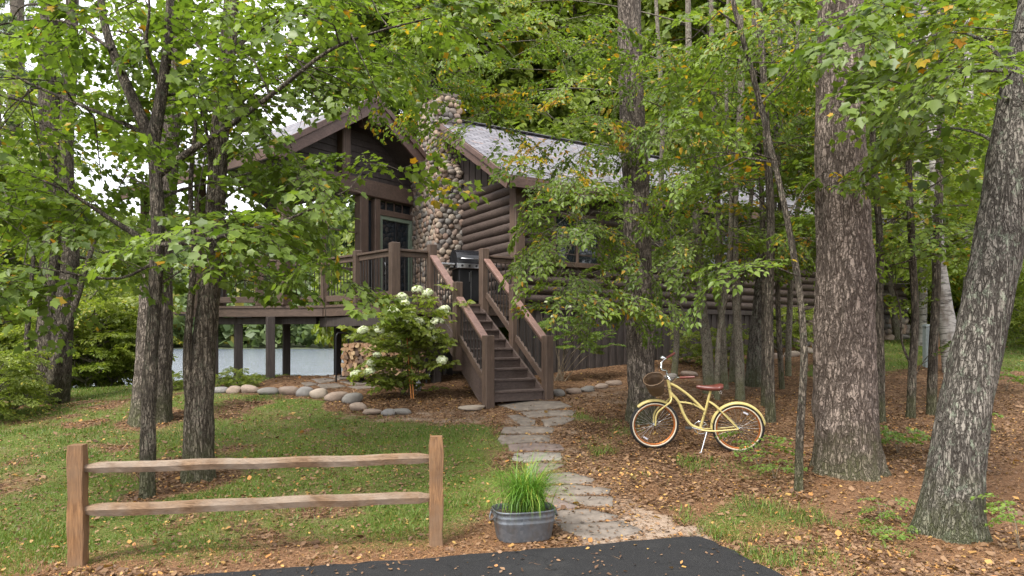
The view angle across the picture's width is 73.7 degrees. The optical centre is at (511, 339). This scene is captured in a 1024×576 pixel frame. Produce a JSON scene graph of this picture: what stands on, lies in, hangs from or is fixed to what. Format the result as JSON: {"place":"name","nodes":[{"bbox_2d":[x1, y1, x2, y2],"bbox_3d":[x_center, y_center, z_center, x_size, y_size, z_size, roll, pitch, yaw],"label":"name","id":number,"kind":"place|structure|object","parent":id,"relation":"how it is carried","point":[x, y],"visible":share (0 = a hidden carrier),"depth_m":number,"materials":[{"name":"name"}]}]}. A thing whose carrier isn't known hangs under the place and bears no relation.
{"place":"outdoors","nodes":[
{"label":"outdoors","id":0,"kind":"place"},
{"bbox_2d":[98,228,354,348],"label":"hill","id":1,"kind":"structure","parent":0,"point":[292,346],"depth_m":273.54,"materials":[{"name":"plant"}]},
{"bbox_2d":[26,202,406,347],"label":"wood","id":2,"kind":"object","parent":1,"relation":"on","point":[254,335],"visible":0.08,"depth_m":270.09,"materials":[{"name":"green plant"}]},
{"bbox_2d":[73,349,429,386],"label":"lake","id":3,"kind":"structure","parent":0,"point":[313,362],"depth_m":107.96,"materials":[{"name":"grey liquid"}]},
{"bbox_2d":[0,0,930,311],"label":"sky","id":4,"kind":"structure","parent":0,"point":[98,188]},
{"bbox_2d":[184,536,783,575],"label":"driveway","id":5,"kind":"structure","parent":0,"point":[697,559],"depth_m":4.95,"materials":[{"name":"asphalt"}]},
{"bbox_2d":[0,318,1023,575],"bbox_3d":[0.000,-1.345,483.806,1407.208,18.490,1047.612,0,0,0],"label":"ground","id":6,"kind":"structure","parent":0,"point":[576,378],"depth_m":8.01,"materials":[{"name":"plant"}]},
{"bbox_2d":[1,0,24,345],"bbox_3d":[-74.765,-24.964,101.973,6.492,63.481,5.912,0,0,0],"label":"maple tree","id":7,"kind":"object","parent":6,"relation":"on","point":[18,3],"visible":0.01,"depth_m":101.03,"materials":[{"name":"green plant"}]},
{"bbox_2d":[0,78,38,341],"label":"forest tree","id":8,"kind":"object","parent":6,"relation":"on","point":[7,85],"visible":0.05,"depth_m":22.67,"materials":[{"name":"green plant"}]},
{"bbox_2d":[0,343,50,420],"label":"bush","id":9,"kind":"object","parent":6,"relation":"on","point":[25,381],"visible":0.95,"depth_m":11.05,"materials":[{"name":"green plant"}]},
{"bbox_2d":[0,349,61,413],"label":"bush","id":10,"kind":"object","parent":6,"relation":"on","point":[8,391],"visible":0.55,"depth_m":11.56,"materials":[{"name":"green plant"}]},
{"bbox_2d":[0,0,99,287],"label":"pine tree","id":11,"kind":"object","parent":6,"relation":"on","point":[5,20],"visible":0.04,"depth_m":27.83,"materials":[{"name":"plant"}]},
{"bbox_2d":[0,85,103,351],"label":"forest tree","id":12,"kind":"object","parent":6,"relation":"on","point":[26,125],"visible":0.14,"depth_m":19.65,"materials":[{"name":"green plant"}]},
{"bbox_2d":[0,146,107,387],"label":"forest tree","id":13,"kind":"object","parent":6,"relation":"on","point":[83,187],"visible":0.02,"depth_m":25.83,"materials":[{"name":"green plant"}]},
{"bbox_2d":[2,292,137,388],"bbox_3d":[-10.824,0.057,17.092,3.151,2.792,3.207,0,0,25],"label":"bush","id":14,"kind":"object","parent":6,"relation":"on","point":[95,300],"visible":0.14,"depth_m":16.77,"materials":[{"name":"green plant"}]},
{"bbox_2d":[0,266,139,387],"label":"bush","id":15,"kind":"object","parent":6,"relation":"on","point":[19,330],"visible":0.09,"depth_m":17.83,"materials":[{"name":"green plant"}]},
{"bbox_2d":[22,295,138,387],"bbox_3d":[-10.123,0.093,16.658,2.965,2.628,3.018,0,0,41],"label":"bush","id":16,"kind":"object","parent":6,"relation":"on","point":[132,335],"visible":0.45,"depth_m":16.28,"materials":[{"name":"green plant"}]},
{"bbox_2d":[13,288,176,387],"bbox_3d":[-13.525,0.154,22.189,4.819,4.270,4.905,0,0,-40],"label":"bush","id":17,"kind":"object","parent":6,"relation":"on","point":[81,384],"visible":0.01,"depth_m":20.82,"materials":[{"name":"green plant"}]},
{"bbox_2d":[71,298,137,385],"bbox_3d":[-10.354,0.200,17.217,2.830,2.463,2.780,0,0,-12],"label":"bush","id":18,"kind":"object","parent":6,"relation":"on","point":[122,360],"visible":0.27,"depth_m":16.77,"materials":[{"name":"green plant"}]},
{"bbox_2d":[0,0,210,404],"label":"maple tree","id":19,"kind":"object","parent":6,"relation":"on","point":[58,375],"visible":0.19,"depth_m":12.76,"materials":[{"name":"green plant"}]},
{"bbox_2d":[31,283,182,386],"bbox_3d":[-11.063,-0.006,18.368,3.773,3.284,3.707,0,0,38],"label":"bush","id":20,"kind":"object","parent":6,"relation":"on","point":[95,382],"visible":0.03,"depth_m":17.82,"materials":[{"name":"green plant"}]},
{"bbox_2d":[0,0,350,426],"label":"maple tree","id":21,"kind":"object","parent":6,"relation":"on","point":[164,412],"visible":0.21,"depth_m":10.59,"materials":[{"name":"plant"}]},
{"bbox_2d":[222,366,250,385],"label":"bush","id":22,"kind":"object","parent":6,"relation":"on","point":[231,380],"visible":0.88,"depth_m":13.68,"materials":[{"name":"green plant"}]},
{"bbox_2d":[31,0,454,483],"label":"oak tree","id":23,"kind":"object","parent":6,"relation":"on","point":[199,357],"visible":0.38,"depth_m":7.57,"materials":[{"name":"green plant"}]},
{"bbox_2d":[241,372,261,385],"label":"bush","id":24,"kind":"object","parent":6,"relation":"on","point":[252,376],"visible":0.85,"depth_m":13.63,"materials":[{"name":"green plant"}]},
{"bbox_2d":[66,435,443,567],"bbox_3d":[-1.909,1.317,5.280,2.753,1.090,0.115,0,0,-11],"label":"rail fence","id":25,"kind":"object","parent":6,"relation":"on","point":[79,468],"visible":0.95,"depth_m":5.21,"materials":[{"name":"brown wood"}]},
{"bbox_2d":[0,0,513,498],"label":"maple tree","id":26,"kind":"object","parent":6,"relation":"on","point":[140,250],"visible":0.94,"depth_m":6.90,"materials":[{"name":"green plant"}]},
{"bbox_2d":[278,386,297,394],"bbox_3d":[-4.130,0.952,12.656,0.404,0.192,0.256,0,0,0],"label":"boulder","id":27,"kind":"object","parent":6,"relation":"on","point":[287,390],"visible":0.84,"depth_m":12.57,"materials":[{"name":"stone"}]},
{"bbox_2d":[309,388,327,398],"bbox_3d":[-3.462,0.977,12.284,0.347,0.225,0.263,0,0,-30],"label":"boulder","id":28,"kind":"object","parent":6,"relation":"on","point":[318,393],"visible":0.73,"depth_m":12.18,"materials":[{"name":"stone"}]},
{"bbox_2d":[324,391,347,401],"bbox_3d":[-3.089,1.003,12.032,0.440,0.191,0.232,0,0,-22],"label":"boulder","id":29,"kind":"object","parent":6,"relation":"on","point":[334,396],"visible":0.77,"depth_m":11.93,"materials":[{"name":"stone"}]},
{"bbox_2d":[173,242,520,382],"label":"wooden deck","id":30,"kind":"structure","parent":6,"relation":"on","point":[239,317],"depth_m":14.80,"materials":[{"name":"brown wood"}]},
{"bbox_2d":[442,250,499,303],"bbox_3d":[-0.947,-1.351,14.826,1.340,1.198,0.592,0,0,-24],"label":"gas grill","id":31,"kind":"object","parent":30,"relation":"on","point":[462,266],"visible":0.59,"depth_m":14.62,"materials":[{"name":"black metal"}]},
{"bbox_2d":[342,393,362,403],"bbox_3d":[-2.782,1.023,11.912,0.376,0.208,0.221,0,0,-30],"label":"boulder","id":32,"kind":"object","parent":6,"relation":"on","point":[349,398],"visible":0.86,"depth_m":11.81,"materials":[{"name":"stone"}]},
{"bbox_2d":[305,1,431,343],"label":"pine tree","id":33,"kind":"object","parent":6,"relation":"on","point":[359,16],"visible":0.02,"depth_m":26.17,"materials":[{"name":"green plant"}]},
{"bbox_2d":[335,332,431,382],"bbox_3d":[-2.592,0.353,14.133,2.151,1.038,0.286,0,0,10],"label":"firewood rack","id":34,"kind":"object","parent":6,"relation":"on","point":[336,357],"visible":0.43,"depth_m":14.18,"materials":[{"name":"black metal"}]},
{"bbox_2d":[336,284,474,394],"bbox_3d":[-1.995,0.018,12.459,2.158,2.114,2.249,0,0,-33],"label":"hydrangea bush","id":35,"kind":"object","parent":6,"relation":"on","point":[428,335],"visible":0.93,"depth_m":12.03,"materials":[{"name":"green plant"}]},
{"bbox_2d":[298,0,539,367],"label":"forest tree","id":36,"kind":"object","parent":6,"relation":"on","point":[327,339],"depth_m":25.56,"materials":[{"name":"green plant"}]},
{"bbox_2d":[294,0,569,357],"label":"forest tree","id":37,"kind":"object","parent":6,"relation":"on","point":[509,10],"visible":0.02,"depth_m":24.04,"materials":[{"name":"green plant"}]},
{"bbox_2d":[307,0,598,374],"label":"forest tree","id":38,"kind":"object","parent":6,"relation":"on","point":[511,81],"visible":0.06,"depth_m":24.87,"materials":[{"name":"green plant"}]},
{"bbox_2d":[427,244,552,408],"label":"staircase","id":39,"kind":"structure","parent":6,"relation":"on","point":[482,343],"depth_m":12.52,"materials":[{"name":"brown wood"}]},
{"bbox_2d":[384,0,619,367],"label":"forest tree","id":40,"kind":"object","parent":6,"relation":"on","point":[564,12],"visible":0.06,"depth_m":24.86,"materials":[{"name":"green plant"}]},
{"bbox_2d":[398,0,618,337],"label":"forest tree","id":41,"kind":"object","parent":6,"relation":"on","point":[585,8],"visible":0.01,"depth_m":26.22,"materials":[{"name":"green plant"}]},
{"bbox_2d":[0,415,1023,575],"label":"pine needles","id":42,"kind":"object","parent":6,"relation":"on","point":[453,536],"visible":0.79,"depth_m":5.55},
{"bbox_2d":[0,331,1023,575],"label":"fallen leaves","id":43,"kind":"object","parent":6,"relation":"on","point":[914,571],"depth_m":7.23,"materials":[{"name":"plant"}]},
{"bbox_2d":[115,82,910,374],"bbox_3d":[1.431,-2.625,20.255,23.983,7.850,10.400,0,0,-21],"label":"log cabin","id":44,"kind":"object","parent":6,"relation":"on","point":[381,222],"visible":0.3,"depth_m":16.67,"materials":[{"name":"brown wood"}]},
{"bbox_2d":[368,200,370,301],"bbox_3d":[-3.566,-2.100,16.863,0.030,2.700,0.200,0,0,38],"label":"side window","id":45,"kind":"structure","parent":44,"relation":"in","point":[369,202],"depth_m":16.89,"materials":[{"name":"black glass"}]},
{"bbox_2d":[380,201,409,214],"bbox_3d":[-3.037,-3.385,17.516,0.060,0.250,1.120,0,0,38],"label":"transom window","id":46,"kind":"structure","parent":44,"relation":"in","point":[393,207],"depth_m":17.50,"materials":[{"name":"black glass"}]},
{"bbox_2d":[380,215,411,301],"bbox_3d":[-2.986,-1.950,17.476,0.090,2.340,1.120,0,0,38],"label":"door","id":47,"kind":"structure","parent":44,"relation":"in","point":[392,229],"depth_m":17.59,"materials":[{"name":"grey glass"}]},
{"bbox_2d":[550,211,602,268],"bbox_3d":[1.476,-2.250,15.513,1.420,1.210,0.090,0,0,-31],"label":"window","id":48,"kind":"structure","parent":44,"relation":"in","point":[579,261],"depth_m":15.49,"materials":[{"name":"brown wood"}]},
{"bbox_2d":[507,414,535,425],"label":"flagstone","id":49,"kind":"object","parent":6,"relation":"on","point":[523,421],"visible":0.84,"depth_m":10.68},
{"bbox_2d":[489,502,557,542],"bbox_3d":[0.098,1.524,5.720,0.585,0.252,0.374,0,0,-15],"label":"wash tub","id":50,"kind":"object","parent":6,"relation":"on","point":[520,527],"visible":0.81,"depth_m":5.56,"materials":[{"name":"metal"}]},
{"bbox_2d":[469,451,587,517],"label":"ornamental grass","id":51,"kind":"object","parent":50,"relation":"in","point":[528,494],"depth_m":5.66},
{"bbox_2d":[498,434,550,443],"bbox_3d":[0.174,1.395,9.448,0.748,0.103,0.567,0,0,0],"label":"flagstone","id":52,"kind":"object","parent":6,"relation":"on","point":[508,439],"visible":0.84,"depth_m":9.43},
{"bbox_2d":[501,426,553,433],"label":"flagstone","id":53,"kind":"object","parent":6,"relation":"on","point":[531,429],"visible":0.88,"depth_m":9.95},
{"bbox_2d":[497,400,571,411],"bbox_3d":[0.355,1.148,11.776,1.180,0.162,0.715,0,0,-19],"label":"flagstone","id":54,"kind":"object","parent":6,"relation":"on","point":[520,406],"visible":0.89,"depth_m":11.71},
{"bbox_2d":[508,443,563,451],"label":"flagstone","id":55,"kind":"object","parent":6,"relation":"on","point":[532,447],"visible":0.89,"depth_m":8.95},
{"bbox_2d":[512,451,561,462],"bbox_3d":[0.312,1.485,8.548,0.634,0.100,0.503,0,0,0],"label":"flagstone","id":56,"kind":"object","parent":6,"relation":"on","point":[526,455],"visible":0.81,"depth_m":8.53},
{"bbox_2d":[529,463,565,473],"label":"flagstone","id":57,"kind":"object","parent":6,"relation":"on","point":[542,467],"visible":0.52,"depth_m":8.05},
{"bbox_2d":[522,410,575,417],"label":"flagstone","id":58,"kind":"object","parent":6,"relation":"on","point":[549,413],"visible":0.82,"depth_m":11.13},
{"bbox_2d":[541,416,575,426],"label":"flagstone","id":59,"kind":"object","parent":6,"relation":"on","point":[548,422],"visible":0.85,"depth_m":10.55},
{"bbox_2d":[546,497,576,508],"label":"flagstone","id":60,"kind":"object","parent":6,"relation":"on","point":[559,502],"visible":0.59,"depth_m":6.67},
{"bbox_2d":[318,0,815,394],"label":"maple sapling","id":61,"kind":"object","parent":6,"relation":"on","point":[589,231],"visible":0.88,"depth_m":9.55,"materials":[{"name":"green plant"}]},
{"bbox_2d":[546,472,594,483],"bbox_3d":[0.628,1.562,7.621,0.579,0.091,0.504,0,0,0],"label":"flagstone","id":62,"kind":"object","parent":6,"relation":"on","point":[574,477],"visible":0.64,"depth_m":7.55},
{"bbox_2d":[544,484,610,494],"bbox_3d":[0.678,1.596,7.170,0.742,0.091,0.379,0,0,0],"label":"flagstone","id":63,"kind":"object","parent":6,"relation":"on","point":[575,490],"visible":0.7,"depth_m":7.12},
{"bbox_2d":[533,296,625,380],"bbox_3d":[1.407,-0.013,14.165,1.959,1.830,1.166,0,0,0],"label":"arching shrub","id":64,"kind":"object","parent":6,"relation":"on","point":[543,324],"visible":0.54,"depth_m":14.13,"materials":[{"name":"green plant"}]},
{"bbox_2d":[556,495,613,506],"bbox_3d":[0.736,1.625,6.793,0.594,0.091,0.348,0,0,0],"label":"flagstone","id":65,"kind":"object","parent":6,"relation":"on","point":[594,501],"visible":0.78,"depth_m":6.80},
{"bbox_2d":[554,509,617,523],"bbox_3d":[0.685,1.653,6.316,0.645,0.094,0.408,0,0,0],"label":"flagstone","id":66,"kind":"object","parent":6,"relation":"on","point":[576,516],"visible":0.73,"depth_m":6.28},
{"bbox_2d":[474,0,704,161],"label":"forest tree","id":67,"kind":"object","parent":6,"relation":"on","point":[586,93],"visible":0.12,"depth_m":25.05,"materials":[{"name":"green plant"}]},
{"bbox_2d":[558,520,643,539],"bbox_3d":[0.779,1.672,5.920,0.711,0.080,0.472,0,0,-9],"label":"flagstone","id":68,"kind":"object","parent":6,"relation":"on","point":[584,532],"visible":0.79,"depth_m":5.93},
{"bbox_2d":[617,0,657,424],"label":"pine tree","id":69,"kind":"object","parent":6,"relation":"on","point":[640,362],"visible":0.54,"depth_m":10.51,"materials":[{"name":"grey plant"}]},
{"bbox_2d":[550,0,734,136],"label":"forest tree","id":70,"kind":"object","parent":6,"relation":"on","point":[670,10],"visible":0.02,"depth_m":32.59,"materials":[{"name":"green plant"}]},
{"bbox_2d":[559,0,758,375],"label":"maple sapling","id":71,"kind":"object","parent":6,"relation":"on","point":[675,358],"visible":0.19,"depth_m":14.59,"materials":[{"name":"green plant"}]},
{"bbox_2d":[666,330,713,362],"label":"bush","id":72,"kind":"object","parent":6,"relation":"on","point":[698,348],"visible":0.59,"depth_m":16.16,"materials":[{"name":"green plant"}]},
{"bbox_2d":[587,0,801,172],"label":"forest tree","id":73,"kind":"object","parent":6,"relation":"on","point":[694,31],"depth_m":28.97,"materials":[{"name":"green plant"}]},
{"bbox_2d":[630,352,765,452],"bbox_3d":[2.386,0.805,8.756,1.684,1.286,0.652,0,0,0],"label":"bicycle","id":74,"kind":"object","parent":6,"relation":"on","point":[653,382],"visible":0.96,"depth_m":8.80,"materials":[{"name":"yellow metal"}]},
{"bbox_2d":[590,0,816,177],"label":"forest tree","id":75,"kind":"object","parent":6,"relation":"on","point":[666,5],"visible":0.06,"depth_m":25.00,"materials":[{"name":"green plant"}]},
{"bbox_2d":[617,0,814,389],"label":"maple sapling","id":76,"kind":"object","parent":6,"relation":"on","point":[723,357],"visible":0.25,"depth_m":13.18,"materials":[{"name":"green plant"}]},
{"bbox_2d":[692,324,749,366],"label":"bush","id":77,"kind":"object","parent":6,"relation":"on","point":[744,336],"visible":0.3,"depth_m":15.42,"materials":[{"name":"green plant"}]},
{"bbox_2d":[643,0,817,399],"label":"maple sapling","id":78,"kind":"object","parent":6,"relation":"on","point":[719,338],"visible":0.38,"depth_m":12.18,"materials":[{"name":"green plant"}]},
{"bbox_2d":[659,0,814,382],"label":"maple sapling","id":79,"kind":"object","parent":6,"relation":"on","point":[732,365],"visible":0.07,"depth_m":14.02,"materials":[{"name":"green plant"}]},
{"bbox_2d":[667,2,815,386],"bbox_3d":[5.130,-3.586,13.523,3.867,9.256,4.129,0,0,0],"label":"maple sapling","id":80,"kind":"object","parent":6,"relation":"on","point":[753,371],"visible":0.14,"depth_m":13.57,"materials":[{"name":"green plant"}]},
{"bbox_2d":[615,0,876,400],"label":"maple sapling","id":81,"kind":"object","parent":6,"relation":"on","point":[739,365],"visible":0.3,"depth_m":12.19,"materials":[{"name":"green plant"}]},
{"bbox_2d":[588,440,915,568],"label":"verge grass","id":82,"kind":"structure","parent":6,"relation":"on","point":[771,507],"depth_m":6.13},
{"bbox_2d":[716,431,804,466],"bbox_3d":[2.938,1.303,8.085,0.708,0.459,0.947,0,0,-42],"label":"seedling","id":83,"kind":"object","parent":6,"relation":"on","point":[746,444],"visible":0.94,"depth_m":8.08,"materials":[{"name":"green plant"}]},
{"bbox_2d":[594,0,955,492],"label":"maple sapling","id":84,"kind":"object","parent":6,"relation":"on","point":[706,55],"visible":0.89,"depth_m":7.31,"materials":[{"name":"green plant"}]},
{"bbox_2d":[742,454,807,478],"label":"seedling","id":85,"kind":"object","parent":6,"relation":"on","point":[771,467],"visible":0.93,"depth_m":7.60,"materials":[{"name":"green plant"}]},
{"bbox_2d":[645,0,913,405],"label":"maple sapling","id":86,"kind":"object","parent":6,"relation":"on","point":[761,233],"visible":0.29,"depth_m":11.82,"materials":[{"name":"green plant"}]},
{"bbox_2d":[681,10,879,388],"bbox_3d":[5.055,-3.448,13.396,3.361,9.038,3.816,0,0,0],"label":"maple sapling","id":87,"kind":"object","parent":6,"relation":"on","point":[779,328],"visible":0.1,"depth_m":13.26,"materials":[{"name":"green plant"}]},
{"bbox_2d":[647,0,931,422],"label":"maple sapling","id":88,"kind":"object","parent":6,"relation":"on","point":[770,405],"visible":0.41,"depth_m":10.49,"materials":[{"name":"green plant"}]},
{"bbox_2d":[773,304,813,349],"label":"bush","id":89,"kind":"object","parent":6,"relation":"on","point":[794,328],"visible":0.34,"depth_m":18.34,"materials":[{"name":"green plant"}]},
{"bbox_2d":[697,18,904,375],"bbox_3d":[5.998,-3.834,14.493,4.430,9.469,4.700,0,0,0],"label":"maple sapling","id":90,"kind":"object","parent":6,"relation":"on","point":[788,338],"visible":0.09,"depth_m":14.67,"materials":[{"name":"green plant"}]},
{"bbox_2d":[679,0,929,221],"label":"forest tree","id":91,"kind":"object","parent":6,"relation":"on","point":[682,4],"depth_m":28.25,"materials":[{"name":"green plant"}]},
{"bbox_2d":[699,0,993,422],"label":"maple sapling","id":92,"kind":"object","parent":6,"relation":"on","point":[879,225],"visible":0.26,"depth_m":10.54,"materials":[{"name":"green plant"}]},
{"bbox_2d":[809,0,891,481],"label":"pine tree","id":93,"kind":"object","parent":6,"relation":"on","point":[847,445],"visible":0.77,"depth_m":7.62,"materials":[{"name":"brown plant"}]},
{"bbox_2d":[768,0,952,281],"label":"forest tree","id":94,"kind":"object","parent":6,"relation":"on","point":[806,17],"depth_m":26.31,"materials":[{"name":"green plant"}]},
{"bbox_2d":[857,496,915,520],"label":"seedling","id":95,"kind":"object","parent":6,"relation":"on","point":[886,513],"visible":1,"depth_m":6.16,"materials":[{"name":"green plant"}]},
{"bbox_2d":[855,518,919,540],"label":"seedling","id":96,"kind":"object","parent":6,"relation":"on","point":[886,536],"visible":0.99,"depth_m":5.70,"materials":[{"name":"green plant"}]},
{"bbox_2d":[768,3,1012,414],"bbox_3d":[7.027,-2.817,11.578,4.563,8.327,4.135,0,0,-33],"label":"maple sapling","id":97,"kind":"object","parent":6,"relation":"on","point":[933,343],"visible":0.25,"depth_m":11.17,"materials":[{"name":"green plant"}]},
{"bbox_2d":[767,0,1023,544],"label":"oak tree","id":98,"kind":"object","parent":6,"relation":"on","point":[947,510],"visible":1,"depth_m":5.75,"materials":[{"name":"green plant"}]},
{"bbox_2d":[812,0,982,345],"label":"birch tree","id":99,"kind":"object","parent":6,"relation":"on","point":[922,315],"visible":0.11,"depth_m":19.74,"materials":[{"name":"green plant"}]},
{"bbox_2d":[793,8,1006,339],"bbox_3d":[11.856,-5.068,21.253,6.028,10.674,6.066,0,0,29],"label":"forest tree","id":100,"kind":"object","parent":6,"relation":"on","point":[892,302],"visible":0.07,"depth_m":20.70,"materials":[{"name":"green plant"}]},
{"bbox_2d":[786,2,1015,418],"bbox_3d":[6.697,-2.630,10.870,4.159,8.001,3.987,0,0,39],"label":"maple sapling","id":101,"kind":"object","parent":6,"relation":"on","point":[911,358],"visible":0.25,"depth_m":10.93,"materials":[{"name":"green plant"}]},
{"bbox_2d":[880,425,930,452],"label":"seedling","id":102,"kind":"object","parent":6,"relation":"on","point":[901,438],"visible":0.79,"depth_m":8.62,"materials":[{"name":"green plant"}]},
{"bbox_2d":[789,5,1023,372],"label":"birch tree","id":103,"kind":"object","parent":6,"relation":"on","point":[947,323],"visible":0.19,"depth_m":15.05,"materials":[{"name":"green plant"}]},
{"bbox_2d":[921,324,929,367],"bbox_3d":[9.634,0.230,15.840,0.178,1.193,0.178,0,0,0],"label":"utility post","id":104,"kind":"object","parent":6,"relation":"on","point":[925,334],"visible":0.53,"depth_m":15.79,"materials":[{"name":"grey plastic"}]},
{"bbox_2d":[883,159,983,312],"bbox_3d":[15.312,-3.250,25.028,5.442,6.568,5.358,0,0,34],"label":"understory tree","id":105,"kind":"object","parent":6,"relation":"on","point":[953,293],"visible":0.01,"depth_m":23.70,"materials":[{"name":"green plant"}]},
{"bbox_2d":[868,18,1023,301],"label":"birch tree","id":106,"kind":"object","parent":6,"relation":"on","point":[974,164],"visible":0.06,"depth_m":18.57,"materials":[{"name":"green plant"}]},
{"bbox_2d":[884,0,1017,241],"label":"forest tree","id":107,"kind":"object","parent":6,"relation":"on","point":[989,38],"depth_m":28.17,"materials":[{"name":"green plant"}]},
{"bbox_2d":[970,493,1023,551],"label":"seedling","id":108,"kind":"object","parent":6,"relation":"on","point":[994,509],"visible":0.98,"depth_m":5.39,"materials":[{"name":"green plant"}]},
{"bbox_2d":[998,362,1023,389],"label":"seedling","id":109,"kind":"object","parent":6,"relation":"on","point":[1016,379],"visible":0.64,"depth_m":13.08,"materials":[{"name":"green plant"}]},
{"bbox_2d":[1007,269,1023,344],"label":"bush","id":110,"kind":"object","parent":6,"relation":"on","point":[1018,322],"visible":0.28,"depth_m":19.00,"materials":[{"name":"green plant"}]},
{"bbox_2d":[0,339,1023,575],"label":"grass","id":111,"kind":"structure","parent":0,"point":[39,536],"depth_m":7.14,"materials":[{"name":"plant"}]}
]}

